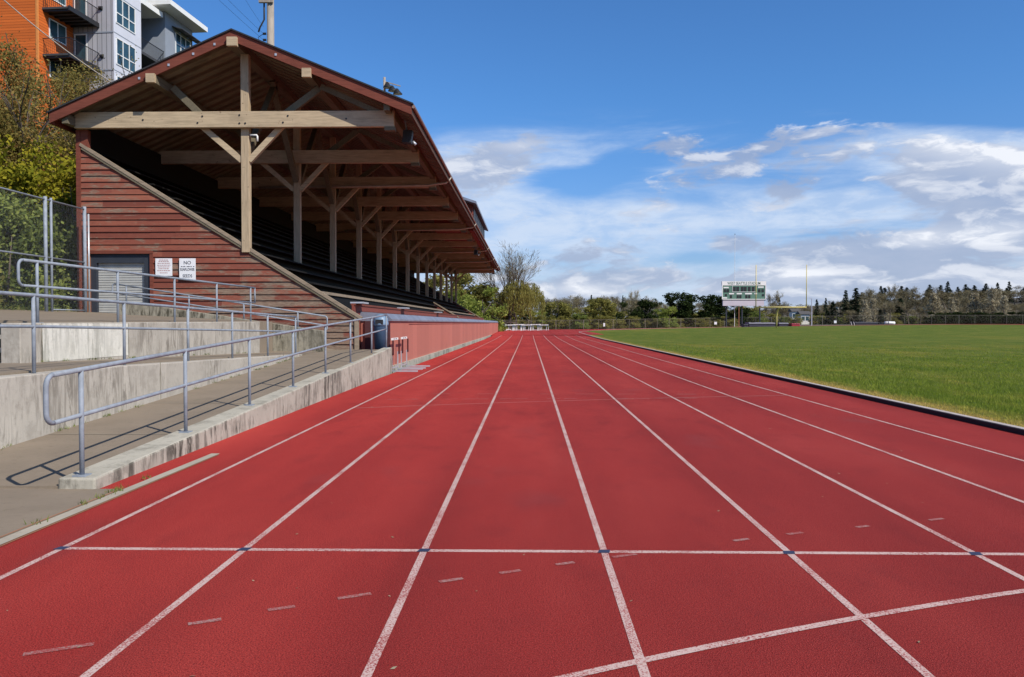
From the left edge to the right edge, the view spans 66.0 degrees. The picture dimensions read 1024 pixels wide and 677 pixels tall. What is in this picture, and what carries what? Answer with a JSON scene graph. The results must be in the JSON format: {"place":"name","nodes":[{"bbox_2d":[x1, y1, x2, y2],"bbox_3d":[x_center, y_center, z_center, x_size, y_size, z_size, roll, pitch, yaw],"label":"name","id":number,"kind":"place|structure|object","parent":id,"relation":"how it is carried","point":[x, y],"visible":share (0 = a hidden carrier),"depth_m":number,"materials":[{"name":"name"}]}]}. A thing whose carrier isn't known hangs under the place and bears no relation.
{"place":"outdoors","nodes":[
{"label":"outdoors","id":0,"kind":"place"},
{"bbox_2d":[0,324,1023,676],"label":"running track","id":1,"kind":"structure","parent":0,"point":[540,614],"depth_m":5.60,"materials":[{"name":"rubber"}]},
{"bbox_2d":[0,453,219,544],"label":"drain strip","id":2,"kind":"object","parent":1,"relation":"on","point":[57,518],"visible":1,"depth_m":6.65,"materials":[{"name":"concrete"}]},
{"bbox_2d":[2,352,294,524],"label":"weeds","id":3,"kind":"object","parent":2,"relation":"on","point":[117,488],"visible":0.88,"depth_m":7.66,"materials":[{"name":"green plant"}]},
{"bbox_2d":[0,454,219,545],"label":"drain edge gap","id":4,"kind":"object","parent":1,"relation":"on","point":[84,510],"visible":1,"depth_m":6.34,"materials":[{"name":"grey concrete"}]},
{"bbox_2d":[59,347,391,488],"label":"ramp kerb wall","id":5,"kind":"structure","parent":1,"relation":"on","point":[314,389],"depth_m":10.88,"materials":[{"name":"concrete"}]},
{"bbox_2d":[43,314,388,476],"bbox_3d":[-3.909,0.275,15.369,0.137,1.684,17.272,0,1,1],"label":"railing","id":6,"kind":"object","parent":5,"relation":"on","point":[80,371],"visible":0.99,"depth_m":9.19,"materials":[{"name":"metal"}]},
{"bbox_2d":[391,337,422,371],"bbox_3d":[-3.366,0.505,25.341,0.840,1.057,1.210,0,1,1],"label":"hurdle","id":7,"kind":"object","parent":1,"relation":"on","point":[406,369],"visible":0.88,"depth_m":25.59,"materials":[{"name":"white paint"}]},
{"bbox_2d":[401,337,429,368],"bbox_3d":[-3.309,0.471,27.090,0.840,1.057,1.210,0,1,1],"label":"hurdle","id":8,"kind":"object","parent":1,"relation":"on","point":[416,366],"visible":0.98,"depth_m":27.64,"materials":[{"name":"white paint"}]},
{"bbox_2d":[23,398,943,655],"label":"faded dashes","id":9,"kind":"object","parent":1,"relation":"on","point":[189,623],"visible":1,"depth_m":4.39,"materials":[{"name":"grey paint"}]},
{"bbox_2d":[0,324,1023,676],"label":"lane lines","id":10,"kind":"object","parent":1,"relation":"on","point":[628,626],"visible":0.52,"depth_m":5.54,"materials":[{"name":"white paint"}]},
{"bbox_2d":[54,546,982,554],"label":"lane crossing marks","id":11,"kind":"object","parent":1,"relation":"on","point":[599,551],"visible":1,"depth_m":5.27,"materials":[{"name":"blue paint"}]},
{"bbox_2d":[66,547,1023,554],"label":"finish line","id":12,"kind":"object","parent":1,"relation":"on","point":[566,551],"visible":1,"depth_m":5.27,"materials":[{"name":"white paint"}]},
{"bbox_2d":[745,322,774,326],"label":"landing mat","id":13,"kind":"object","parent":1,"relation":"on","point":[760,324],"visible":0.88,"depth_m":139.08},
{"bbox_2d":[555,589,1023,676],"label":"start line","id":14,"kind":"object","parent":1,"relation":"on","point":[720,644],"visible":1,"depth_m":3.88,"materials":[{"name":"white paint"}]},
{"bbox_2d":[587,324,1023,434],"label":"kerb","id":15,"kind":"structure","parent":1,"relation":"on","point":[982,423],"depth_m":15.30,"materials":[{"name":"rubber"}]},
{"bbox_2d":[580,324,1023,429],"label":"kerb top","id":16,"kind":"structure","parent":15,"relation":"on","point":[995,422],"depth_m":16.07,"materials":[{"name":"grey concrete"}]},
{"bbox_2d":[172,0,1023,317],"label":"sky","id":17,"kind":"structure","parent":0,"point":[654,149],"materials":[{"name":"blue"}]},
{"bbox_2d":[486,298,1023,338],"bbox_3d":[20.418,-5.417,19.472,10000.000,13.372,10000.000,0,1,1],"label":"ground","id":18,"kind":"structure","parent":0,"point":[838,311],"depth_m":291.06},
{"bbox_2d":[0,488,121,538],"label":"concrete pad","id":19,"kind":"object","parent":18,"relation":"on","point":[27,505],"visible":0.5,"depth_m":6.64,"materials":[{"name":"grey concrete"}]},
{"bbox_2d":[0,354,301,448],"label":"retaining wall","id":20,"kind":"structure","parent":18,"relation":"on","point":[21,409],"depth_m":10.76,"materials":[{"name":"concrete"}]},
{"bbox_2d":[0,291,296,372],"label":"railing","id":21,"kind":"object","parent":20,"relation":"on","point":[33,326],"visible":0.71,"depth_m":11.84,"materials":[{"name":"metal"}]},
{"bbox_2d":[0,351,316,375],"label":"ramp","id":22,"kind":"structure","parent":20,"relation":"on","point":[12,368],"depth_m":12.04,"materials":[{"name":"concrete"}]},
{"bbox_2d":[1,322,259,362],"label":"platform wall","id":23,"kind":"structure","parent":22,"relation":"on","point":[58,344],"depth_m":14.28,"materials":[{"name":"concrete"}]},
{"bbox_2d":[17,258,255,322],"bbox_3d":[-7.275,-0.832,16.894,0.120,1.009,10.242,0,1,1],"label":"railing","id":24,"kind":"object","parent":23,"relation":"on","point":[37,286],"visible":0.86,"depth_m":14.63,"materials":[{"name":"metal"}]},
{"bbox_2d":[0,310,272,352],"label":"platform","id":25,"kind":"structure","parent":22,"relation":"on","point":[15,316],"depth_m":18.67,"materials":[{"name":"concrete"}]},
{"bbox_2d":[0,301,77,311],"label":"weeds","id":26,"kind":"object","parent":25,"relation":"on","point":[4,308],"visible":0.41,"depth_m":22.69,"materials":[{"name":"green plant"}]},
{"bbox_2d":[0,187,89,311],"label":"chain link fence","id":27,"kind":"object","parent":25,"relation":"on","point":[45,239],"visible":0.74,"depth_m":22.48,"materials":[{"name":"metal"}]},
{"bbox_2d":[119,304,323,351],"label":"parapet wall","id":28,"kind":"structure","parent":25,"relation":"on","point":[309,339],"depth_m":23.16,"materials":[{"name":"concrete"}]},
{"bbox_2d":[112,283,327,329],"bbox_3d":[-8.631,-0.932,23.274,6.421,1.418,0.120,0,1,1],"label":"railing","id":29,"kind":"object","parent":28,"relation":"on","point":[244,304],"visible":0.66,"depth_m":23.26,"materials":[{"name":"metal"}]},
{"bbox_2d":[46,28,500,349],"bbox_3d":[-7.719,-5.217,60.106,11.165,10.750,72.840,0,1,1],"label":"grandstand","id":30,"kind":"object","parent":25,"relation":"on","point":[276,177],"visible":0.94,"depth_m":26.92,"materials":[{"name":"red wood"}]},
{"bbox_2d":[87,251,153,312],"bbox_3d":[-12.279,-1.598,24.776,2.120,2.290,0.245,0,1,1],"label":"roll up door","id":31,"kind":"structure","parent":30,"relation":"in","point":[131,261],"depth_m":24.81,"materials":[{"name":"grey metal"}]},
{"bbox_2d":[155,258,171,275],"bbox_3d":[-10.865,-2.227,24.607,0.525,0.545,0.018,0,1,1],"label":"sign","id":32,"kind":"object","parent":30,"relation":"attached to","point":[163,266],"visible":1,"depth_m":24.60,"materials":[{"name":"white"}]},
{"bbox_2d":[179,258,195,279],"bbox_3d":[-10.123,-2.167,24.594,0.510,0.665,0.025,0,1,1],"label":"sign","id":33,"kind":"object","parent":30,"relation":"attached to","point":[187,268],"visible":1,"depth_m":24.59,"materials":[{"name":"white"}]},
{"bbox_2d":[383,77,401,94],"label":"floodlight pole","id":34,"kind":"object","parent":30,"relation":"on","point":[391,88],"visible":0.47,"depth_m":79.57,"materials":[{"name":"grey metal"}]},
{"bbox_2d":[402,120,415,144],"bbox_3d":[-3.312,-6.661,25.561,0.453,0.824,0.300,0,1,1],"label":"loudspeaker","id":35,"kind":"object","parent":30,"relation":"hanging from","point":[407,137],"visible":1,"depth_m":25.42,"materials":[{"name":"black paint"}]},
{"bbox_2d":[0,349,378,488],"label":"ramp","id":36,"kind":"structure","parent":18,"relation":"on","point":[48,461],"depth_m":10.45,"materials":[{"name":"concrete"}]},
{"bbox_2d":[373,314,388,348],"bbox_3d":[-4.137,-0.219,24.843,0.500,1.110,0.492,0,1,1],"label":"litter bin","id":37,"kind":"object","parent":36,"relation":"on","point":[379,323],"visible":0.88,"depth_m":24.66,"materials":[{"name":"blue plastic"}]},
{"bbox_2d":[360,312,498,372],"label":"board wall","id":38,"kind":"structure","parent":18,"relation":"on","point":[429,337],"depth_m":34.41,"materials":[{"name":"red painted wood"},{"name":"blue grey metal"}]},
{"bbox_2d":[423,273,466,296],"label":"tree","id":39,"kind":"object","parent":18,"relation":"on","point":[430,282],"visible":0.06,"depth_m":133.06,"materials":[{"name":"green plant"}]},
{"bbox_2d":[448,290,470,307],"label":"tree","id":40,"kind":"object","parent":18,"relation":"on","point":[461,298],"visible":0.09,"depth_m":125.35,"materials":[{"name":"green plant"}]},
{"bbox_2d":[448,273,506,320],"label":"tree","id":41,"kind":"object","parent":18,"relation":"on","point":[465,279],"visible":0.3,"depth_m":147.91,"materials":[{"name":"green plant"}]},
{"bbox_2d":[458,286,509,331],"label":"tree","id":42,"kind":"object","parent":18,"relation":"on","point":[474,307],"visible":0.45,"depth_m":116.38,"materials":[{"name":"green plant"}]},
{"bbox_2d":[468,239,544,329],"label":"tree","id":43,"kind":"object","parent":18,"relation":"on","point":[510,270],"visible":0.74,"depth_m":146.48,"materials":[{"name":"grey plant"}]},
{"bbox_2d":[492,297,526,327],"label":"shrub","id":44,"kind":"object","parent":18,"relation":"on","point":[512,316],"visible":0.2,"depth_m":151.26,"materials":[{"name":"green plant"}]},
{"bbox_2d":[494,279,535,329],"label":"tree","id":45,"kind":"object","parent":18,"relation":"on","point":[506,296],"visible":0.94,"depth_m":143.86,"materials":[{"name":"green plant"}]},
{"bbox_2d":[519,283,545,329],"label":"tree","id":46,"kind":"object","parent":18,"relation":"on","point":[538,293],"visible":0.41,"depth_m":154.73,"materials":[{"name":"green plant"}]},
{"bbox_2d":[529,315,547,329],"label":"bush","id":47,"kind":"object","parent":18,"relation":"on","point":[539,317],"visible":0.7,"depth_m":163.41,"materials":[{"name":"green plant"}]},
{"bbox_2d":[492,329,604,334],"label":"track chute","id":48,"kind":"object","parent":18,"relation":"on","point":[552,332],"visible":0.57,"depth_m":106.97,"materials":[{"name":"rubber"}]},
{"bbox_2d":[542,300,573,325],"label":"tree","id":49,"kind":"object","parent":18,"relation":"on","point":[565,311],"visible":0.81,"depth_m":170.88,"materials":[{"name":"green plant"}]},
{"bbox_2d":[547,316,568,328],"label":"bush","id":50,"kind":"object","parent":18,"relation":"on","point":[557,325],"visible":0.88,"depth_m":162.77,"materials":[{"name":"green plant"}]},
{"bbox_2d":[563,294,589,312],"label":"tree","id":51,"kind":"object","parent":18,"relation":"on","point":[577,300],"visible":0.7,"depth_m":298.07,"materials":[{"name":"grey plant"}]},
{"bbox_2d":[569,313,589,328],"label":"bush","id":52,"kind":"object","parent":18,"relation":"on","point":[577,324],"visible":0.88,"depth_m":159.50,"materials":[{"name":"green plant"}]},
{"bbox_2d":[580,297,617,328],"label":"tree","id":53,"kind":"object","parent":18,"relation":"on","point":[609,310],"visible":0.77,"depth_m":165.54,"materials":[{"name":"green plant"}]},
{"bbox_2d":[593,314,611,328],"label":"bush","id":54,"kind":"object","parent":18,"relation":"on","point":[606,320],"visible":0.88,"depth_m":163.20,"materials":[{"name":"green plant"}]},
{"bbox_2d":[608,317,625,328],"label":"bush","id":55,"kind":"object","parent":18,"relation":"on","point":[619,326],"visible":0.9,"depth_m":163.07,"materials":[{"name":"green plant"}]},
{"bbox_2d":[613,302,644,327],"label":"tree","id":56,"kind":"object","parent":18,"relation":"on","point":[636,312],"visible":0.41,"depth_m":168.78,"materials":[{"name":"green plant"}]},
{"bbox_2d":[625,316,641,328],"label":"bush","id":57,"kind":"object","parent":18,"relation":"on","point":[635,319],"visible":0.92,"depth_m":163.22,"materials":[{"name":"green plant"}]},
{"bbox_2d":[635,298,661,327],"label":"tree","id":58,"kind":"object","parent":18,"relation":"on","point":[649,314],"visible":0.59,"depth_m":172.51,"materials":[{"name":"green plant"}]},
{"bbox_2d":[656,307,680,327],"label":"bush","id":59,"kind":"object","parent":18,"relation":"on","point":[664,322],"visible":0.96,"depth_m":158.41,"materials":[{"name":"green plant"}]},
{"bbox_2d":[662,292,699,325],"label":"tree","id":60,"kind":"object","parent":18,"relation":"on","point":[685,303],"visible":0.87,"depth_m":173.72,"materials":[{"name":"green plant"}]},
{"bbox_2d":[700,317,722,326],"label":"bush","id":61,"kind":"object","parent":18,"relation":"on","point":[707,323],"visible":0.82,"depth_m":162.77,"materials":[{"name":"green plant"}]},
{"bbox_2d":[696,294,730,323],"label":"tree","id":62,"kind":"object","parent":18,"relation":"on","point":[711,305],"visible":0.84,"depth_m":171.09,"materials":[{"name":"green plant"}]},
{"bbox_2d":[727,306,753,325],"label":"tree","id":63,"kind":"object","parent":18,"relation":"on","point":[731,313],"visible":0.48,"depth_m":175.20,"materials":[{"name":"green plant"}]},
{"bbox_2d":[748,311,766,322],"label":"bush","id":64,"kind":"object","parent":18,"relation":"on","point":[756,316],"visible":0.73,"depth_m":177.61,"materials":[{"name":"green plant"}]},
{"bbox_2d":[505,315,1022,329],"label":"chain link fence","id":65,"kind":"object","parent":18,"relation":"on","point":[753,322],"visible":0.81,"depth_m":153.43,"materials":[{"name":"grey metal"}]},
{"bbox_2d":[766,291,791,316],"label":"tree","id":66,"kind":"object","parent":18,"relation":"on","point":[777,297],"visible":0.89,"depth_m":248.31,"materials":[{"name":"grey plant"}]},
{"bbox_2d":[638,324,925,328],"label":"dirt verge","id":67,"kind":"structure","parent":18,"relation":"on","point":[822,325],"depth_m":146.00,"materials":[{"name":"brown soil"}]},
{"bbox_2d":[721,281,765,326],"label":"scoreboard","id":68,"kind":"object","parent":67,"relation":"on","point":[739,293],"visible":0.99,"depth_m":150.93,"materials":[{"name":"white paint"}]},
{"bbox_2d":[796,311,810,323],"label":"house","id":69,"kind":"structure","parent":18,"relation":"on","point":[804,313],"depth_m":198.43,"materials":[{"name":"paint"}]},
{"bbox_2d":[823,302,842,324],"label":"tree","id":70,"kind":"object","parent":18,"relation":"on","point":[832,315],"visible":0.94,"depth_m":183.16,"materials":[{"name":"green plant"}]},
{"bbox_2d":[839,290,850,323],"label":"tree","id":71,"kind":"object","parent":18,"relation":"on","point":[844,305],"visible":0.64,"depth_m":212.82,"materials":[{"name":"green plant"}]},
{"bbox_2d":[843,288,863,323],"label":"tree","id":72,"kind":"object","parent":18,"relation":"on","point":[855,306],"visible":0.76,"depth_m":187.95,"materials":[{"name":"green plant"}]},
{"bbox_2d":[858,299,873,321],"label":"tree","id":73,"kind":"object","parent":18,"relation":"on","point":[865,307],"visible":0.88,"depth_m":175.50,"materials":[{"name":"grey plant"}]},
{"bbox_2d":[867,298,878,321],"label":"tree","id":74,"kind":"object","parent":18,"relation":"on","point":[873,303],"visible":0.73,"depth_m":183.07,"materials":[{"name":"grey plant"}]},
{"bbox_2d":[893,298,910,323],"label":"tree","id":75,"kind":"object","parent":18,"relation":"on","point":[902,316],"visible":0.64,"depth_m":187.73,"materials":[{"name":"green plant"}]},
{"bbox_2d":[909,286,945,311],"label":"tree","id":76,"kind":"object","parent":18,"relation":"on","point":[936,289],"visible":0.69,"depth_m":284.99,"materials":[{"name":"grey plant"}]},
{"bbox_2d":[923,293,943,320],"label":"tree","id":77,"kind":"object","parent":18,"relation":"on","point":[933,302],"visible":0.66,"depth_m":176.65,"materials":[{"name":"grey plant"}]},
{"bbox_2d":[922,312,946,323],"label":"bush","id":78,"kind":"object","parent":18,"relation":"on","point":[937,317],"visible":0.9,"depth_m":166.80,"materials":[{"name":"green plant"}]},
{"bbox_2d":[945,297,958,316],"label":"tree","id":79,"kind":"object","parent":18,"relation":"on","point":[951,305],"visible":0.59,"depth_m":178.16,"materials":[{"name":"grey plant"}]},
{"bbox_2d":[952,311,974,323],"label":"bush","id":80,"kind":"object","parent":18,"relation":"on","point":[962,314],"visible":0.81,"depth_m":166.98,"materials":[{"name":"green plant"}]},
{"bbox_2d":[964,292,984,316],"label":"tree","id":81,"kind":"object","parent":18,"relation":"on","point":[975,301],"visible":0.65,"depth_m":180.83,"materials":[{"name":"grey plant"}]},
{"bbox_2d":[969,312,993,323],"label":"bush","id":82,"kind":"object","parent":18,"relation":"on","point":[984,319],"visible":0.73,"depth_m":166.20,"materials":[{"name":"green plant"}]},
{"bbox_2d":[979,286,1005,314],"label":"tree","id":83,"kind":"object","parent":18,"relation":"on","point":[993,298],"visible":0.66,"depth_m":177.83,"materials":[{"name":"grey plant"}]},
{"bbox_2d":[995,295,1012,315],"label":"tree","id":84,"kind":"object","parent":18,"relation":"on","point":[1003,306],"visible":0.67,"depth_m":173.53,"materials":[{"name":"grey plant"}]},
{"bbox_2d":[587,325,1023,426],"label":"grass field","id":85,"kind":"structure","parent":0,"point":[918,336],"depth_m":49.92,"materials":[{"name":"green plant"}]},
{"bbox_2d":[755,265,806,327],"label":"goal post","id":86,"kind":"object","parent":85,"relation":"on","point":[784,307],"visible":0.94,"depth_m":111.09,"materials":[{"name":"metal"}]},
{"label":"hillside","id":87,"kind":"structure","parent":0,"visible":0},
{"bbox_2d":[0,134,15,186],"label":"shrub","id":88,"kind":"object","parent":87,"relation":"on","point":[8,136],"visible":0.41,"depth_m":26.93,"materials":[{"name":"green plant"}]},
{"bbox_2d":[0,134,71,234],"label":"shrub","id":89,"kind":"object","parent":87,"relation":"on","point":[19,175],"visible":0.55,"depth_m":27.20,"materials":[{"name":"green plant"}]},
{"bbox_2d":[0,157,75,310],"bbox_3d":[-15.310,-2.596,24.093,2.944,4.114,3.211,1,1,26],"label":"shrub","id":90,"kind":"object","parent":87,"relation":"on","point":[9,218],"visible":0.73,"depth_m":24.02,"materials":[{"name":"green plant"}]},
{"bbox_2d":[4,214,76,310],"bbox_3d":[-14.763,-2.280,25.949,3.981,3.689,3.287,0,1,1],"label":"shrub","id":91,"kind":"object","parent":87,"relation":"on","point":[69,248],"visible":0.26,"depth_m":25.17,"materials":[{"name":"green plant"}]},
{"bbox_2d":[0,55,84,272],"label":"hillside tree","id":92,"kind":"object","parent":87,"relation":"on","point":[13,106],"visible":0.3,"depth_m":28.55,"materials":[{"name":"green plant"}]},
{"bbox_2d":[16,144,76,240],"bbox_3d":[-15.630,-4.944,27.731,3.317,4.365,3.320,1,1,40],"label":"shrub","id":93,"kind":"object","parent":87,"relation":"on","point":[59,175],"visible":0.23,"depth_m":27.43,"materials":[{"name":"green plant"}]},
{"bbox_2d":[16,96,78,285],"bbox_3d":[-17.422,-5.191,33.078,6.325,8.948,9.278,-1,1,-33],"label":"hillside tree","id":94,"kind":"object","parent":87,"relation":"on","point":[72,142],"visible":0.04,"depth_m":30.58,"materials":[{"name":"green plant"}]},
{"bbox_2d":[0,16,111,189],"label":"hillside tree","id":95,"kind":"object","parent":87,"relation":"on","point":[12,74],"visible":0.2,"depth_m":32.89,"materials":[{"name":"green plant"}]},
{"bbox_2d":[4,0,110,81],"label":"guy cable","id":96,"kind":"object","parent":87,"relation":"attached to","point":[56,42],"visible":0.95,"depth_m":30.14,"materials":[{"name":"grey galvanised steel"}]},
{"bbox_2d":[16,45,139,186],"bbox_3d":[-18.415,-8.202,36.008,8.465,11.515,7.389,0,1,-21],"label":"hillside tree","id":97,"kind":"object","parent":87,"relation":"on","point":[48,129],"visible":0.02,"depth_m":34.48,"materials":[{"name":"brown plant"}]},
{"bbox_2d":[48,62,108,131],"bbox_3d":[-20.599,-8.900,40.557,5.982,10.027,6.702,1,1,34],"label":"hillside tree","id":98,"kind":"object","parent":87,"relation":"on","point":[70,83],"visible":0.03,"depth_m":39.04,"materials":[{"name":"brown plant"}]},
{"bbox_2d":[0,0,207,133],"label":"apartment building","id":99,"kind":"structure","parent":87,"relation":"on","point":[148,31],"depth_m":60.31,"materials":[{"name":"orange"}]},
{"bbox_2d":[49,59,66,82],"bbox_3d":[-33.851,-19.929,58.808,0.080,1.420,1.880,0,1,6],"label":"window","id":100,"kind":"structure","parent":99,"relation":"in","point":[52,65],"depth_m":58.30,"materials":[{"name":"blue glass"}]},
{"bbox_2d":[49,18,66,45],"bbox_3d":[-33.851,-22.829,58.751,0.080,1.420,1.880,0,1,6],"label":"window","id":101,"kind":"structure","parent":99,"relation":"in","point":[56,29],"depth_m":58.72,"materials":[{"name":"glass"}]},
{"bbox_2d":[74,0,86,15],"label":"balcony door","id":102,"kind":"structure","parent":99,"relation":"in","point":[85,6],"depth_m":60.40,"materials":[{"name":"white paint"}]},
{"bbox_2d":[74,34,87,60],"bbox_3d":[-33.071,-22.052,60.483,1.050,2.600,0.050,0,1,6],"label":"balcony door","id":103,"kind":"structure","parent":99,"relation":"in","point":[82,38],"depth_m":60.46,"materials":[{"name":"white paint"}]},
{"bbox_2d":[115,0,135,34],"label":"window","id":104,"kind":"structure","parent":99,"relation":"in","point":[125,13],"depth_m":61.65,"materials":[{"name":"glass"}]},
{"bbox_2d":[116,37,135,72],"bbox_3d":[-30.213,-22.101,61.723,0.080,2.050,2.560,0,1,6],"label":"window","id":105,"kind":"structure","parent":99,"relation":"in","point":[127,62],"depth_m":61.65,"materials":[{"name":"glass"}]},
{"bbox_2d":[175,32,190,52],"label":"window","id":106,"kind":"structure","parent":99,"relation":"in","point":[181,43],"depth_m":69.90,"materials":[{"name":"blue glass"}]},
{"bbox_2d":[258,0,273,44],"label":"utility pole","id":107,"kind":"object","parent":87,"relation":"on","point":[270,21],"visible":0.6,"depth_m":44.80,"materials":[{"name":"brown wood"}]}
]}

